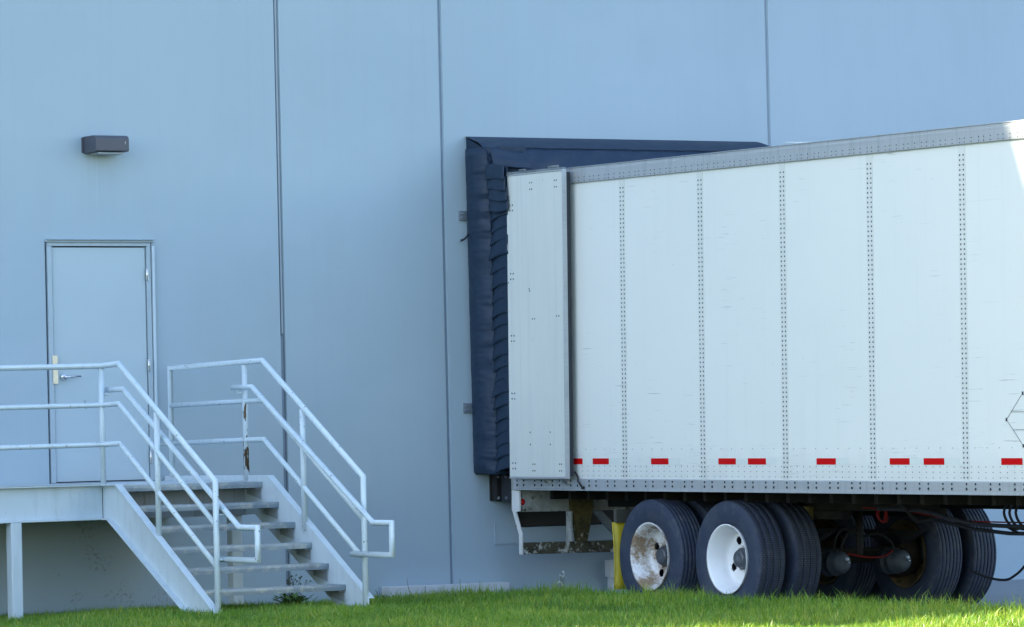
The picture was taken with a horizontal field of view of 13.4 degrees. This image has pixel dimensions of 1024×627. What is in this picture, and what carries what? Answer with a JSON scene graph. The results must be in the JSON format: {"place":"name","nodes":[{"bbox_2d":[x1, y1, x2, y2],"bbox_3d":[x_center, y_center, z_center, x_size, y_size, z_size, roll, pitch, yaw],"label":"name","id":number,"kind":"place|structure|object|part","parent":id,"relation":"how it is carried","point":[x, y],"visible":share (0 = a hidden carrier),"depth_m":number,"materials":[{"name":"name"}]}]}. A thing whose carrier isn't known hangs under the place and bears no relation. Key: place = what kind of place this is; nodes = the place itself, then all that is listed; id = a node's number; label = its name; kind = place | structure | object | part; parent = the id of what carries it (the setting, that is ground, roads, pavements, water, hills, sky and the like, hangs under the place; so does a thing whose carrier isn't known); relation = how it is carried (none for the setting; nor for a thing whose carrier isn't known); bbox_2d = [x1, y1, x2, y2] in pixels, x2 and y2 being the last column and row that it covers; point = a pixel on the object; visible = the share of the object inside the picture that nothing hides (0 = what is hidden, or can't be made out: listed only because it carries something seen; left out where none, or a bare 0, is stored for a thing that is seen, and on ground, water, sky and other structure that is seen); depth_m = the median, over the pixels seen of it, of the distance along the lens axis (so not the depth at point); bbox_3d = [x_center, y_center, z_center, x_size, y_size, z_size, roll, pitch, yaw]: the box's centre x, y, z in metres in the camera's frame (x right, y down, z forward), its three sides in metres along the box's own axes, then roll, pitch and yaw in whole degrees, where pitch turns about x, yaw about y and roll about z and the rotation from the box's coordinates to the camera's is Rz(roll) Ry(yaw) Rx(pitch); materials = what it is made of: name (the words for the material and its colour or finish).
{"place":"outdoors","nodes":[
{"label":"outdoors","id":0,"kind":"place"},
{"bbox_2d":[0,578,1023,626],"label":"lawn ground","id":1,"kind":"structure","parent":0,"point":[669,611],"depth_m":34.17,"materials":[{"name":"green plant"}]},
{"bbox_2d":[271,574,317,604],"bbox_3d":[-1.925,2.437,37.938,0.405,0.332,0.386,0,-2,-32],"label":"weed clump","id":2,"kind":"object","parent":1,"relation":"on","point":[287,599],"visible":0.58,"depth_m":37.88,"materials":[{"name":"green plant"}]},
{"bbox_2d":[558,571,564,588],"bbox_3d":[0.466,2.443,38.114,0.238,0.383,0.120,-1,-1,-2],"label":"flowering weed","id":3,"kind":"object","parent":1,"relation":"on","point":[562,579],"visible":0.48,"depth_m":38.12,"materials":[{"name":"white plant"}]},
{"bbox_2d":[521,523,1023,608],"bbox_3d":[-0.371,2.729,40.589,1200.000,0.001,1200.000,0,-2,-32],"label":"pavement","id":4,"kind":"structure","parent":0,"point":[997,591],"depth_m":40.86,"materials":[{"name":"concrete"}]},
{"bbox_2d":[0,358,394,619],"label":"metal staircase","id":5,"kind":"structure","parent":4,"relation":"on","point":[127,510],"depth_m":36.50,"materials":[{"name":"metal"}]},
{"bbox_2d":[381,582,509,597],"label":"kerb","id":6,"kind":"structure","parent":4,"relation":"on","point":[412,588],"depth_m":40.21,"materials":[{"name":"concrete"}]},
{"bbox_2d":[0,0,1023,615],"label":"warehouse","id":7,"kind":"structure","parent":4,"relation":"on","point":[280,186],"depth_m":39.91,"materials":[{"name":"paint"}]},
{"bbox_2d":[52,247,151,481],"bbox_3d":[-3.644,0.448,38.622,0.964,2.071,0.124,0,-2,-32],"label":"door","id":8,"kind":"structure","parent":7,"relation":"in","point":[99,294],"depth_m":38.63,"materials":[{"name":"paint"}]},
{"bbox_2d":[81,135,128,154],"bbox_3d":[-3.598,-1.492,38.599,0.370,0.165,0.250,0,-2,-32],"label":"wall lamp","id":9,"kind":"object","parent":7,"relation":"attached to","point":[103,145],"visible":1,"depth_m":38.51,"materials":[{"name":"grey metal"}]},
{"bbox_2d":[489,474,511,500],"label":"dock bumper","id":10,"kind":"object","parent":7,"relation":"attached to","point":[500,487],"visible":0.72,"depth_m":40.65,"materials":[{"name":"rubber"}]},
{"bbox_2d":[605,559,613,594],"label":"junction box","id":11,"kind":"object","parent":7,"relation":"attached to","point":[609,569],"visible":0.45,"depth_m":41.33,"materials":[{"name":"grey paint"}]},
{"bbox_2d":[459,137,768,474],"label":"dock seal","id":12,"kind":"object","parent":7,"relation":"attached to","point":[491,163],"visible":0.45,"depth_m":40.45,"materials":[{"name":"black plastic"}]},
{"bbox_2d":[506,120,1023,604],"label":"semi trailer","id":13,"kind":"object","parent":4,"relation":"on","point":[782,370],"visible":0.96,"depth_m":37.16,"materials":[{"name":"white paint"}]},
{"bbox_3d":[0.306,0.130,39.638,0.142,2.934,1.096,0,-2,-32],"label":"rear door","id":14,"kind":"part","parent":13,"relation":"part of","materials":[{"name":"metal"}]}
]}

